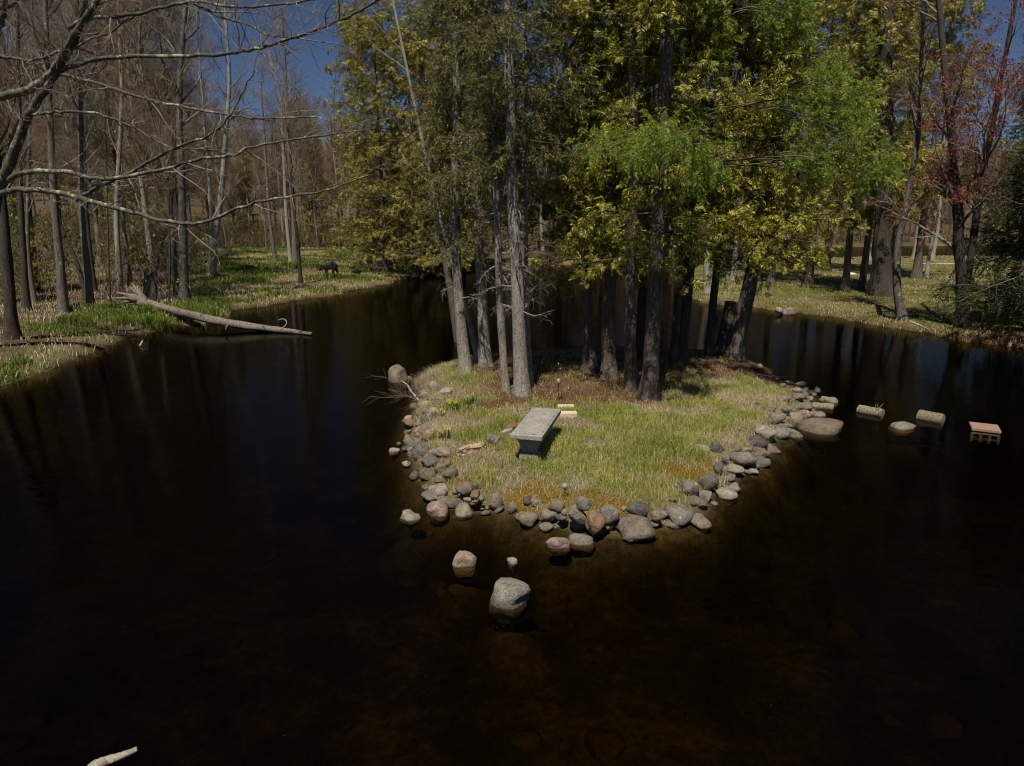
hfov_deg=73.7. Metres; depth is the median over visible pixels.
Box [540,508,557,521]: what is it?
shore stone
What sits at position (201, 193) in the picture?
bare tree
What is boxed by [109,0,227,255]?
bare tree
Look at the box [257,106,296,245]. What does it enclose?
bare tree
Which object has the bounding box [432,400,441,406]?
shore stone
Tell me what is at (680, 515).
shore stone
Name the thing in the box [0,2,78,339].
bare tree
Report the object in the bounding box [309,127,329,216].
bare tree
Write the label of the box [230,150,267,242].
evergreen sapling
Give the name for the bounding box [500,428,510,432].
wood scrap
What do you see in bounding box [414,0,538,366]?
spruce tree
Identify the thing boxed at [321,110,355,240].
bare tree
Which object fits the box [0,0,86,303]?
bare tree
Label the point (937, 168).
bare tree
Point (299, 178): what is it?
bare tree
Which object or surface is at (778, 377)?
shore stone
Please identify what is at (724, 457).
shore stone
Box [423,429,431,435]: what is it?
shore stone
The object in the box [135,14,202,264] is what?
bare tree
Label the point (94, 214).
bare tree
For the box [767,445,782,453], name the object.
shore stone
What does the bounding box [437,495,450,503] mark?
shore stone
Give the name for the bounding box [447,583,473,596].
submerged stone
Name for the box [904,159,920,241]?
bare tree
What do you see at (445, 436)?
daffodil clump
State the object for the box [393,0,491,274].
cedar tree
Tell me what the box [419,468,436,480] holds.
shore stone
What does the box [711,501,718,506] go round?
shore stone
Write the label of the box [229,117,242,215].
bare tree
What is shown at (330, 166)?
bare tree
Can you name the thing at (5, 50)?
bare tree
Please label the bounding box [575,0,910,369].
larch tree
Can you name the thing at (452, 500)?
shore stone
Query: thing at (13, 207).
bare tree
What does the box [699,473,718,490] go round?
shore stone
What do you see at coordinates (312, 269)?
grass
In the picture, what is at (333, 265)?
bear
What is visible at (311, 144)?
bare tree
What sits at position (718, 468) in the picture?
shore stone
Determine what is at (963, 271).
maple tree
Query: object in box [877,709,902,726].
submerged stone
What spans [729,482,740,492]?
shore stone
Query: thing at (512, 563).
shore stone
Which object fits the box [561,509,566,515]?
shore stone
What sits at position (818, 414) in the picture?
shore stone
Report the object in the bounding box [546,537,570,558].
shore stone
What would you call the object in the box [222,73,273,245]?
bare tree
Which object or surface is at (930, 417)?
sawn log
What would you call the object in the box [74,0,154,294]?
bare tree
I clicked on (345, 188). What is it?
bare tree
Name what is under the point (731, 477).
shore stone
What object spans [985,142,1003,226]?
bare tree
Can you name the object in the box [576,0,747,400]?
cedar tree
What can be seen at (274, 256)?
bare tree
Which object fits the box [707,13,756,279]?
bare tree
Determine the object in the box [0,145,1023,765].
ground
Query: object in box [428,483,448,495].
shore stone
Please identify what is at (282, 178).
bare tree
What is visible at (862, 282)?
cedar tree
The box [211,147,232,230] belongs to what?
bare tree
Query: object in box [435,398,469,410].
daffodil clump
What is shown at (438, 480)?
shore stone
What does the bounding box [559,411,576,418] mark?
wood block
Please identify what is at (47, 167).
bare tree
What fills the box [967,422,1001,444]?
plank step
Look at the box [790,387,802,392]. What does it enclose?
shore stone
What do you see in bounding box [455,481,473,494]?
shore stone
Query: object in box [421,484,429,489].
shore stone
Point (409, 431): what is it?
shore stone
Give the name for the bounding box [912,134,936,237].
bare tree
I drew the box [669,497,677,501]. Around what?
shore stone
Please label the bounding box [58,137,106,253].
evergreen sapling
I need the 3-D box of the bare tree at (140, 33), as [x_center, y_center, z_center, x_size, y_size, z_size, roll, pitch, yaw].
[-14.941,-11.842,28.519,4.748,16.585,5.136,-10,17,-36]
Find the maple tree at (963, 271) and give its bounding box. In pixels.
[861,0,1023,328]
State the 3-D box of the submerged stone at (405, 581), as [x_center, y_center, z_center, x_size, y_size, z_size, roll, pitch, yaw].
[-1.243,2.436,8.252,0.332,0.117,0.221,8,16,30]
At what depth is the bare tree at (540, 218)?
66.18 m
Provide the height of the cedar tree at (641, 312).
10.870 m
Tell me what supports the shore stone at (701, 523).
on the ground at (654, 653)
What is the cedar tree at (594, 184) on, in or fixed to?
on the ground at (654, 653)
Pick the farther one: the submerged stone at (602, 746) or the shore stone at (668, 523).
the shore stone at (668, 523)
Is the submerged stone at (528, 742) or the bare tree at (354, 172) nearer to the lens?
the submerged stone at (528, 742)
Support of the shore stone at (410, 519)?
on the water
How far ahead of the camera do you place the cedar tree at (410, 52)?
19.94 m
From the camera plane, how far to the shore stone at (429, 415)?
12.24 m
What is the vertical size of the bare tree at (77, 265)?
7.111 m
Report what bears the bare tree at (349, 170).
on the ground at (654, 653)
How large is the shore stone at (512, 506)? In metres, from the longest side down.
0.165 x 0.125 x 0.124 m
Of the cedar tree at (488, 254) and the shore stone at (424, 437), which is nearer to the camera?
the shore stone at (424, 437)
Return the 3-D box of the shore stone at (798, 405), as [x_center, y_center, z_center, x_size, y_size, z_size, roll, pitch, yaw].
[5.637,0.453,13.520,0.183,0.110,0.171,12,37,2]
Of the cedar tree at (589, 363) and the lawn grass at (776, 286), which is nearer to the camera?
the cedar tree at (589, 363)
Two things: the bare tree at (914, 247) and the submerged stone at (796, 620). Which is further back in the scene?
the bare tree at (914, 247)
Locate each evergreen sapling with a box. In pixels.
[0,151,54,290]
[0,200,35,297]
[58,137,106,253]
[98,134,155,270]
[136,144,177,258]
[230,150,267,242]
[292,118,337,246]
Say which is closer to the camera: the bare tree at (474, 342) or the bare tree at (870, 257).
the bare tree at (474, 342)
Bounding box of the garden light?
[562,483,567,495]
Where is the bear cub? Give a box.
[351,268,360,273]
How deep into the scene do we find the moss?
9.07 m
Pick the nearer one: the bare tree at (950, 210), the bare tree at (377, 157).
the bare tree at (377, 157)
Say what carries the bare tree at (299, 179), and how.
on the ground at (654, 653)
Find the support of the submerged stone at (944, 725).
on the ground at (654, 653)
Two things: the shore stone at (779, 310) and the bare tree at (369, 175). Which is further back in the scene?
the bare tree at (369, 175)
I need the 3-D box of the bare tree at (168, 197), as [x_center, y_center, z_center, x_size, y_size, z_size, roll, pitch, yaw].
[-13.353,-7.431,25.909,3.077,9.284,3.718,-9,16,-33]
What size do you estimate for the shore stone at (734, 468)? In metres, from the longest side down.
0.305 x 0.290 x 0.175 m
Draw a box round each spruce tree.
[397,0,507,372]
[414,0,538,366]
[428,0,596,396]
[436,0,555,391]
[459,0,607,385]
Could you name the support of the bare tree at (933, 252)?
on the ground at (654, 653)
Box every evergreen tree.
[419,119,444,252]
[467,102,504,251]
[521,86,560,250]
[547,114,580,242]
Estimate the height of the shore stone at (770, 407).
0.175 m
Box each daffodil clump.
[425,408,446,416]
[430,427,461,444]
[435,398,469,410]
[462,393,476,405]
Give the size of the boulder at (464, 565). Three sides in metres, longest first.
0.325 x 0.284 x 0.237 m
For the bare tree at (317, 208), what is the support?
on the ground at (654, 653)
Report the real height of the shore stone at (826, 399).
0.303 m
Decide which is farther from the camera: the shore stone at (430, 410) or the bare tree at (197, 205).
the bare tree at (197, 205)
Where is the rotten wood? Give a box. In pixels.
[456,442,486,456]
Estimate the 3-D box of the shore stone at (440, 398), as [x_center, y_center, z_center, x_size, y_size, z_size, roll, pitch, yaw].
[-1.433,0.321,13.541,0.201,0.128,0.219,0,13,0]
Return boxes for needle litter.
[447,349,757,413]
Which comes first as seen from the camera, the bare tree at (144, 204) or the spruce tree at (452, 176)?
the spruce tree at (452, 176)
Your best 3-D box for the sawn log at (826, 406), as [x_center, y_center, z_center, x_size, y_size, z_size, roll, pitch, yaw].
[6.307,0.482,13.867,0.393,0.160,0.174,4,14,17]
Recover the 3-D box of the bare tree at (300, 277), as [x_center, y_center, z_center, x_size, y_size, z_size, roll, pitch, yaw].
[-11.033,-10.198,35.511,4.240,10.174,4.100,0,13,0]
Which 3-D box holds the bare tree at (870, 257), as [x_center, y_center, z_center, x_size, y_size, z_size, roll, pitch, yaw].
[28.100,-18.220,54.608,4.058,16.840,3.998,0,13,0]
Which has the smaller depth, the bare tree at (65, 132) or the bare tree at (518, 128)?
the bare tree at (65, 132)
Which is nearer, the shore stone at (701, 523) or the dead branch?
the shore stone at (701, 523)
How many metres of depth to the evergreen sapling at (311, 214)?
71.10 m
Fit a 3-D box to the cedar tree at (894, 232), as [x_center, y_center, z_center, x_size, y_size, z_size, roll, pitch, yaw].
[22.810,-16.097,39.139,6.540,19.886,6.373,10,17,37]
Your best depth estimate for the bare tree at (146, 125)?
46.54 m
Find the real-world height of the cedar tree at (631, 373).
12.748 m
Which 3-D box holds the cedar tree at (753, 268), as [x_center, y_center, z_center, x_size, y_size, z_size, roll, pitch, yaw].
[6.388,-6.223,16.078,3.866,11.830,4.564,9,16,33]
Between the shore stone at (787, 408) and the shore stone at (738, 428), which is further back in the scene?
the shore stone at (787, 408)
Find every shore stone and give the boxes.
[389,448,399,458]
[399,509,421,529]
[401,446,408,451]
[402,419,416,428]
[402,461,410,467]
[403,438,413,444]
[404,429,411,434]
[406,442,415,447]
[409,403,416,408]
[409,470,419,481]
[411,443,429,459]
[413,439,422,444]
[416,428,425,434]
[418,389,430,398]
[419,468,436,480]
[420,416,426,423]
[421,435,429,441]
[421,455,439,466]
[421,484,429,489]
[421,490,437,501]
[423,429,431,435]
[426,412,432,420]
[426,501,449,525]
[427,407,439,413]
[428,381,443,390]
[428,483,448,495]
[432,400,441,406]
[433,446,450,456]
[434,462,445,472]
[434,478,446,483]
[435,396,444,400]
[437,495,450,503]
[438,387,451,394]
[443,458,451,466]
[443,467,457,478]
[445,500,461,508]
[449,497,461,502]
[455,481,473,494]
[455,502,473,520]
[463,497,472,502]
[470,489,479,499]
[479,504,488,510]
[480,510,490,515]
[488,493,502,509]
[493,505,503,513]
[507,557,517,573]
[508,501,516,513]
[518,511,538,528]
[523,495,531,504]
[531,497,542,505]
[538,522,552,531]
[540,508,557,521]
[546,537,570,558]
[548,498,564,511]
[553,523,562,528]
[556,513,566,521]
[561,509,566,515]
[568,504,586,526]
[568,533,595,553]
[569,521,585,531]
[576,496,591,510]
[585,510,605,536]
[600,504,619,524]
[616,512,656,541]
[627,501,649,516]
[650,509,662,521]
[651,521,658,526]
[660,509,667,518]
[662,519,682,528]
[664,505,693,526]
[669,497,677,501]
[679,479,699,494]
[686,495,707,507]
[690,515,711,530]
[693,444,709,451]
[697,490,711,501]
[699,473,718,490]
[710,441,723,451]
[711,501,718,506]
[713,463,722,473]
[715,487,737,501]
[721,454,729,460]
[724,464,744,474]
[726,473,735,481]
[729,452,756,464]
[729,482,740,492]
[730,445,740,451]
[733,426,741,430]
[742,447,751,451]
[747,434,767,447]
[747,463,760,468]
[748,468,758,473]
[754,425,777,440]
[755,448,769,457]
[756,457,770,467]
[763,404,775,412]
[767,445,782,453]
[769,413,785,423]
[772,376,783,379]
[773,422,792,427]
[775,307,783,313]
[775,427,789,439]
[776,395,789,400]
[780,307,795,320]
[781,405,792,411]
[787,428,803,441]
[789,412,803,422]
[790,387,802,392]
[792,393,804,400]
[792,401,801,408]
[796,381,805,386]
[799,402,812,409]
[799,409,810,417]
[811,411,825,417]
[813,386,821,395]
[819,396,838,409]
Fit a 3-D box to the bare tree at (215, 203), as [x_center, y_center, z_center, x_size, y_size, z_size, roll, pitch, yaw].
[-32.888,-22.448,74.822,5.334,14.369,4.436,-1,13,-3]
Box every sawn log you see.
[486,433,504,444]
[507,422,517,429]
[812,402,833,410]
[856,403,884,419]
[916,410,945,425]
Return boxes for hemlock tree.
[926,102,1023,329]
[940,141,1023,311]
[976,12,1023,296]
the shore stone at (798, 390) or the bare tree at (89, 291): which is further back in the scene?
the bare tree at (89, 291)
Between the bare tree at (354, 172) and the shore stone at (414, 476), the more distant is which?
the bare tree at (354, 172)
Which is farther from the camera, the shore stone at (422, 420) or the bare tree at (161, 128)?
the bare tree at (161, 128)
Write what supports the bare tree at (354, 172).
on the ground at (654, 653)
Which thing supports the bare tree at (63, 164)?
on the ground at (654, 653)
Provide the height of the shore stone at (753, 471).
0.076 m
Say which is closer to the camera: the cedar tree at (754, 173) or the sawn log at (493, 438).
the sawn log at (493, 438)
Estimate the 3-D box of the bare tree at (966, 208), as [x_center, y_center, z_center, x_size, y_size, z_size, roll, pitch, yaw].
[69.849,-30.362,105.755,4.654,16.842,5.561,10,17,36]
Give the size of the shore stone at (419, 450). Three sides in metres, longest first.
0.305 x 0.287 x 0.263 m
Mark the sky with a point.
(311, 69)
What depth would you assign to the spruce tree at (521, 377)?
12.21 m
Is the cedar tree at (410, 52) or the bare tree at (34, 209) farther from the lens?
the bare tree at (34, 209)
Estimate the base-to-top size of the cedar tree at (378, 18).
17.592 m
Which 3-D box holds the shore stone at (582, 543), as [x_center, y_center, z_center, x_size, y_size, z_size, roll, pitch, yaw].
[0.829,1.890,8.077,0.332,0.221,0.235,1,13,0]
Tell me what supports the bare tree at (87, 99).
on the ground at (654, 653)
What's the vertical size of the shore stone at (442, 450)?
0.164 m
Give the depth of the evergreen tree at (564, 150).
62.85 m
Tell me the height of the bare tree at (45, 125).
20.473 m
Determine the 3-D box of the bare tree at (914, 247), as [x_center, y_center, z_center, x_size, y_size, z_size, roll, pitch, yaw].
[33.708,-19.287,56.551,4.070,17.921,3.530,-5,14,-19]
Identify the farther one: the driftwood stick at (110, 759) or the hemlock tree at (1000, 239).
the hemlock tree at (1000, 239)
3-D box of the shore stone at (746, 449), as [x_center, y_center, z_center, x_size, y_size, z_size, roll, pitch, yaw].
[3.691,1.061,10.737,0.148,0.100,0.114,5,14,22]
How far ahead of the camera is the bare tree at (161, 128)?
59.45 m
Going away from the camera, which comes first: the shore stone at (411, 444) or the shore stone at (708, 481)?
the shore stone at (708, 481)
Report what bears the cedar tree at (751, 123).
on the ground at (654, 653)
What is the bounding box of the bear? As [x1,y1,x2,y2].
[319,261,338,272]
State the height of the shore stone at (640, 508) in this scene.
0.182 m
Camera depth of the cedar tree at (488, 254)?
50.31 m
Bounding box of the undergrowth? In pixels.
[0,194,1013,301]
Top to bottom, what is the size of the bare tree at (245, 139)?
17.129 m
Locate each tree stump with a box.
[142,270,157,301]
[715,301,737,356]
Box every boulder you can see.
[388,364,408,394]
[452,551,476,579]
[489,577,529,632]
[796,417,843,444]
[887,421,915,437]
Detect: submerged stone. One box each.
[398,577,418,585]
[435,585,446,599]
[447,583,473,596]
[509,731,541,752]
[584,728,625,762]
[783,610,814,631]
[828,620,858,639]
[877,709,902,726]
[925,711,963,741]
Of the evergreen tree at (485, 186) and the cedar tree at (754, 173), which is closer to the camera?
the cedar tree at (754, 173)
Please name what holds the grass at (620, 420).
on the ground at (654, 653)
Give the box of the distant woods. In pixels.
[14,124,1022,230]
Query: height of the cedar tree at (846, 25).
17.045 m
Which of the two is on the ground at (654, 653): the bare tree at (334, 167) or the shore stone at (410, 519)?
the bare tree at (334, 167)
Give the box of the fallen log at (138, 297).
[112,284,312,334]
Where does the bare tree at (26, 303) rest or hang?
on the ground at (654, 653)
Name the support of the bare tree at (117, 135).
on the ground at (654, 653)
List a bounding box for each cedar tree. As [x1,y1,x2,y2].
[315,1,416,265]
[328,0,430,272]
[360,0,461,276]
[385,29,472,358]
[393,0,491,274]
[417,37,508,268]
[500,0,670,373]
[535,0,693,378]
[552,0,712,390]
[553,3,741,358]
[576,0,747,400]
[641,0,824,357]
[647,0,783,363]
[706,0,877,360]
[729,47,789,271]
[737,27,817,283]
[762,0,869,284]
[788,0,878,270]
[808,0,911,291]
[833,0,937,289]
[847,0,974,265]
[892,0,1005,279]
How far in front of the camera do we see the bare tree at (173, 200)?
65.42 m
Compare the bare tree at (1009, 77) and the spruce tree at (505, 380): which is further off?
the bare tree at (1009, 77)
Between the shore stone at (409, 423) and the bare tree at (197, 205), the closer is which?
the shore stone at (409, 423)
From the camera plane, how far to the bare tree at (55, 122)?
38.16 m
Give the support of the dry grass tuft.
on the ground at (654, 653)
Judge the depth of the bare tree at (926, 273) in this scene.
38.83 m
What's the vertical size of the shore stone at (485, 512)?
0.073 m
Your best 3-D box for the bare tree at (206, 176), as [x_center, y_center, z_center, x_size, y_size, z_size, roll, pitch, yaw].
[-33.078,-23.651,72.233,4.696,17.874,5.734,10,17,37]
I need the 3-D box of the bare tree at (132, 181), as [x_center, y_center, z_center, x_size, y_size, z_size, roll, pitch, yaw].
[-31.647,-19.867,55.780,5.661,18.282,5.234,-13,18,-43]
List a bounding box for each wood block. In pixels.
[557,404,573,408]
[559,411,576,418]
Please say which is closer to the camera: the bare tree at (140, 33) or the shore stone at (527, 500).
the shore stone at (527, 500)
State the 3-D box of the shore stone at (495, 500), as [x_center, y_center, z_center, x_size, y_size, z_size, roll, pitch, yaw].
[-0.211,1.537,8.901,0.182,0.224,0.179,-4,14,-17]
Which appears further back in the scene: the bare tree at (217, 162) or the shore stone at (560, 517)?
the bare tree at (217, 162)
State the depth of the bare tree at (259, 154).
123.72 m
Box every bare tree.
[0,0,63,290]
[0,0,75,222]
[0,0,83,309]
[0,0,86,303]
[0,0,394,271]
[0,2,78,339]
[0,20,45,259]
[0,51,15,256]
[1,1,92,268]
[2,0,81,313]
[2,13,68,232]
[3,126,117,302]
[12,0,147,291]
[23,2,116,254]
[24,49,77,243]
[25,67,63,224]
[26,138,37,217]
[35,39,111,264]
[37,49,164,302]
[38,0,155,306]
[38,73,97,236]
[40,0,129,268]
[55,0,153,287]
[59,99,105,242]
[63,28,164,254]
[73,0,197,277]
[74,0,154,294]
[75,56,102,238]
[84,1,171,265]
[85,0,211,295]
[95,0,174,260]
[95,24,141,249]
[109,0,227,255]
[114,31,169,259]
[122,144,203,285]
[129,59,196,303]
[134,60,196,202]
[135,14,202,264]
[137,0,237,299]
[137,89,164,225]
[145,0,214,253]
[150,117,189,242]
[157,27,212,231]
[162,1,244,276]
[183,78,227,245]
[183,92,221,226]
[186,113,195,208]
[186,172,199,206]
[188,76,240,245]
[192,0,275,276]
[192,135,217,218]
[193,113,231,226]
[203,122,239,246]
[210,125,245,243]
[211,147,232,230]
[214,136,244,229]
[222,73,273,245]
[228,115,258,227]
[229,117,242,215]
[234,106,259,185]
[234,107,261,242]
[237,51,285,261]
[239,116,273,247]
[244,1,313,261]
[252,87,331,283]
[253,123,263,206]
[255,139,283,212]
[257,89,288,242]
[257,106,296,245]
[258,0,318,261]
[265,97,291,230]
[267,114,295,208]
[275,92,316,246]
[282,103,311,245]
[285,119,304,240]
[286,108,318,245]
[288,87,333,247]
[299,90,328,241]
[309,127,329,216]
[311,93,348,244]
[311,156,326,240]
[315,144,329,209]
[317,133,339,228]
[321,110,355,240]
[325,111,358,235]
[335,150,350,216]
[339,124,367,245]
[341,113,362,210]
[349,0,478,363]
[353,136,377,226]
[360,122,385,218]
[361,104,398,243]
[364,70,408,226]
[396,121,425,241]
[498,84,529,187]
[517,90,528,241]
[518,79,561,251]
[703,87,737,292]
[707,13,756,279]
[842,0,1016,320]
[863,78,875,259]
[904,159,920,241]
[910,51,955,258]
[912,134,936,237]
[924,19,979,277]
[929,137,947,215]
[931,68,963,260]
[942,172,960,234]
[959,140,977,210]
[960,143,979,215]
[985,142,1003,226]
[988,8,1023,273]
[988,153,1006,219]
[996,146,1018,206]
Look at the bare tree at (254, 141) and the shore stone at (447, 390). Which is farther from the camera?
the bare tree at (254, 141)
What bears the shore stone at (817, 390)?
on the ground at (654, 653)
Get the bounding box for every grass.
[0,231,451,384]
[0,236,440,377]
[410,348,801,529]
[418,347,797,512]
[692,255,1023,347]
[693,255,1023,345]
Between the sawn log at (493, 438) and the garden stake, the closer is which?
the sawn log at (493, 438)
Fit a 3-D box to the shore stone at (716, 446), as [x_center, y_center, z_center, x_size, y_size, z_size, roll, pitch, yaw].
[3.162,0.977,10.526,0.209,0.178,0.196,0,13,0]
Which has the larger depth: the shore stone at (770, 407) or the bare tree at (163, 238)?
the bare tree at (163, 238)
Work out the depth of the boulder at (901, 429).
12.43 m
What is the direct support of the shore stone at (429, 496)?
on the ground at (654, 653)
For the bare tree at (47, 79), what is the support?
on the ground at (654, 653)
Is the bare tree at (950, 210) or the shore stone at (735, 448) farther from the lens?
the bare tree at (950, 210)
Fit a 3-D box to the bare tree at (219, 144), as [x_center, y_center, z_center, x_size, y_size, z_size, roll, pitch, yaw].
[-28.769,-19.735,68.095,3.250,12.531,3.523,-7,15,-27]
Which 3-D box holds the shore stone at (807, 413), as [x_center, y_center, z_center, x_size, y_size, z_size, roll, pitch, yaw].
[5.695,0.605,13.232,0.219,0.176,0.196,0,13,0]
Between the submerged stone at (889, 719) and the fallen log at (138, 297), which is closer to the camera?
the submerged stone at (889, 719)
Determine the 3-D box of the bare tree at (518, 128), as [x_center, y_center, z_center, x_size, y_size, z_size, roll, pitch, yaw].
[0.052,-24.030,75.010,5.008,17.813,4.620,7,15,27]
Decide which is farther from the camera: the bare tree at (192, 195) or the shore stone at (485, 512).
the bare tree at (192, 195)
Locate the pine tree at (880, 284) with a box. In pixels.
[823,0,951,296]
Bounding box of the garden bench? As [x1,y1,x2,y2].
[510,407,560,459]
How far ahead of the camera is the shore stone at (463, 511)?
8.75 m
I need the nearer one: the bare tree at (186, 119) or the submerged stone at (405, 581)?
the submerged stone at (405, 581)
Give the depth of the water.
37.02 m
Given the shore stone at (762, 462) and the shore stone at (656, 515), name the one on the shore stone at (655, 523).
the shore stone at (656, 515)
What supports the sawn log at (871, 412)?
on the water
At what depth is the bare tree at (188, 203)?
50.68 m
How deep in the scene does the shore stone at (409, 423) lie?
12.36 m
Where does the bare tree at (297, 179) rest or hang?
on the ground at (654, 653)
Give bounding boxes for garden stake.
[555,363,560,399]
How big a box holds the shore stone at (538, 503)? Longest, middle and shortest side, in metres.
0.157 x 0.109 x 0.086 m
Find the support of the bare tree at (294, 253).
on the ground at (654, 653)
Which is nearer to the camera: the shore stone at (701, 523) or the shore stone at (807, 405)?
the shore stone at (701, 523)
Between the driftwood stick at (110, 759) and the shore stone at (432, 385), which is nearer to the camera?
the driftwood stick at (110, 759)
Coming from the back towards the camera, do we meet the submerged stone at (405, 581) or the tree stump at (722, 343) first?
the tree stump at (722, 343)
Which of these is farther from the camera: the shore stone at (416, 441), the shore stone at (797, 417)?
the shore stone at (797, 417)
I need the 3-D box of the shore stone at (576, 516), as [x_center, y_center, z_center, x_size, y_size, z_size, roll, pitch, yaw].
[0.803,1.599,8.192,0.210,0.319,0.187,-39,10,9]
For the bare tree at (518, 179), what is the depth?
86.03 m
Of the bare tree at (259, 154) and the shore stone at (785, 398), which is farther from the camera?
the bare tree at (259, 154)
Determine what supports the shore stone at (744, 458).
on the ground at (654, 653)
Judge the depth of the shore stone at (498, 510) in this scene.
8.84 m
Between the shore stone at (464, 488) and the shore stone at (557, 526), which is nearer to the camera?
the shore stone at (557, 526)
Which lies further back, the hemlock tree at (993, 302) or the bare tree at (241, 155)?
the bare tree at (241, 155)
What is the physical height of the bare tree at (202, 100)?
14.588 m
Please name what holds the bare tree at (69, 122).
on the ground at (654, 653)
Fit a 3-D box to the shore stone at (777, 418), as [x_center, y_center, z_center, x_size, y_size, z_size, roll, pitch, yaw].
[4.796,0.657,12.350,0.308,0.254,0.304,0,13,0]
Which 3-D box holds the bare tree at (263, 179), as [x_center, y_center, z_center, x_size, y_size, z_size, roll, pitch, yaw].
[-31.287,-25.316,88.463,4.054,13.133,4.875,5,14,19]
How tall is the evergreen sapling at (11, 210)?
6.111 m
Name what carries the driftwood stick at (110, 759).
in the water
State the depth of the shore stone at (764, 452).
10.87 m
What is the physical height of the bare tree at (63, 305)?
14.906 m
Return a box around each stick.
[38,289,49,325]
[87,746,137,765]
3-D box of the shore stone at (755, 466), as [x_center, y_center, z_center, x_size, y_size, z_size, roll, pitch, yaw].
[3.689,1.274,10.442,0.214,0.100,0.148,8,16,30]
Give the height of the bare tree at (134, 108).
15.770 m
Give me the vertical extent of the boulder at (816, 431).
0.499 m
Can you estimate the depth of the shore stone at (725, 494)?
9.33 m
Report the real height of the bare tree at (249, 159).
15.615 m
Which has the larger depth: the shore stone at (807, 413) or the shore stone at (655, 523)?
the shore stone at (807, 413)
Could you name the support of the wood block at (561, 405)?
on the ground at (654, 653)
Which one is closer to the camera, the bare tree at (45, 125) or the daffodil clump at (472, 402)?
the daffodil clump at (472, 402)
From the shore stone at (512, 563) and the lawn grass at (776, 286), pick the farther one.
the lawn grass at (776, 286)
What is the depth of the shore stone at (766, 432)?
11.46 m
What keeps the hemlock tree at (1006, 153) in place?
on the ground at (654, 653)
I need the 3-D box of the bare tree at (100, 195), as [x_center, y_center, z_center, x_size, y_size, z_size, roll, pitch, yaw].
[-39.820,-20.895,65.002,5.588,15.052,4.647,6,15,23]
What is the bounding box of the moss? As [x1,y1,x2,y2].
[423,430,712,518]
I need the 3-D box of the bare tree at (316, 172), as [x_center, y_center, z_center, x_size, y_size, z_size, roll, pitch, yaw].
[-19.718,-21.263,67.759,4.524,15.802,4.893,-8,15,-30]
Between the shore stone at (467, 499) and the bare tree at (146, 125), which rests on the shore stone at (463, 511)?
the shore stone at (467, 499)
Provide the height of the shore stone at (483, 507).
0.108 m
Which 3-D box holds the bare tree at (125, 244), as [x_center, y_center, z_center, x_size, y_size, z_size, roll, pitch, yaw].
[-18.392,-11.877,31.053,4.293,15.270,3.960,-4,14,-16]
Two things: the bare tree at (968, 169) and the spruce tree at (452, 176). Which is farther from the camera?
the bare tree at (968, 169)
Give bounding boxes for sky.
[0,0,1023,154]
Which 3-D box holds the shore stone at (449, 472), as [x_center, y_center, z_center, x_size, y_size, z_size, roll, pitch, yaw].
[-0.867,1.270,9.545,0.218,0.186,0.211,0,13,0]
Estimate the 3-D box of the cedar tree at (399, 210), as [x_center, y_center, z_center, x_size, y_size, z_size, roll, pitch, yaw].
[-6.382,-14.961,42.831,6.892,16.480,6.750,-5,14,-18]
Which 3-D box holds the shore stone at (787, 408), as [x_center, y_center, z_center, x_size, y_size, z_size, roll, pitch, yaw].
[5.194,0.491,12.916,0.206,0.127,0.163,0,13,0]
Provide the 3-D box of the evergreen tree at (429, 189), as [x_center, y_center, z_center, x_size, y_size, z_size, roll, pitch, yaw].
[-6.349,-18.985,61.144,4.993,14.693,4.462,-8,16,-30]
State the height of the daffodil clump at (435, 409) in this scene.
0.293 m
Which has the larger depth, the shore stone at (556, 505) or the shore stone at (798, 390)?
the shore stone at (798, 390)
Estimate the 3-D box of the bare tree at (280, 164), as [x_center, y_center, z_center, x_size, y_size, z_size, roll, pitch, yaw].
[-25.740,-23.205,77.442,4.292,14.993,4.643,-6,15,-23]
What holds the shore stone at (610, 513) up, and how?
on the ground at (654, 653)
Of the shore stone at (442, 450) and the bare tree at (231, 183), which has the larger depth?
the bare tree at (231, 183)
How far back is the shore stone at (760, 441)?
11.08 m
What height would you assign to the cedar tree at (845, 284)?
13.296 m
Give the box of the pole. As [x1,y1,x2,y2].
[909,320,929,329]
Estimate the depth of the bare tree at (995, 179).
119.92 m
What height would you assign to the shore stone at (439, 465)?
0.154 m
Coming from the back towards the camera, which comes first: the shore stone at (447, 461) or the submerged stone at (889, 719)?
the shore stone at (447, 461)
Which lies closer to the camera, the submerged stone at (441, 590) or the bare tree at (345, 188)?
the submerged stone at (441, 590)
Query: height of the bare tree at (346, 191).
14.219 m
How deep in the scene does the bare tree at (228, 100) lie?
36.68 m
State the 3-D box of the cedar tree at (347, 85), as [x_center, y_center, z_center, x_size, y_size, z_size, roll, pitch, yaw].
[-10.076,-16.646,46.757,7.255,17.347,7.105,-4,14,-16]
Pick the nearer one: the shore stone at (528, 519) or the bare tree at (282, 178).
the shore stone at (528, 519)
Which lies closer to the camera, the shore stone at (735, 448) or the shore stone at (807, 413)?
the shore stone at (735, 448)
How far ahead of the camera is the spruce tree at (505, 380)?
12.61 m
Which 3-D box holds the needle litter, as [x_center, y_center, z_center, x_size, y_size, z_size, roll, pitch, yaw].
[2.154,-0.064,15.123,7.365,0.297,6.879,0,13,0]
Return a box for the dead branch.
[363,372,424,421]
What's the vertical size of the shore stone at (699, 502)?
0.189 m
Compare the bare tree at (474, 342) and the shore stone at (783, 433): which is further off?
the bare tree at (474, 342)
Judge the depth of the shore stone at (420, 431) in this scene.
11.69 m

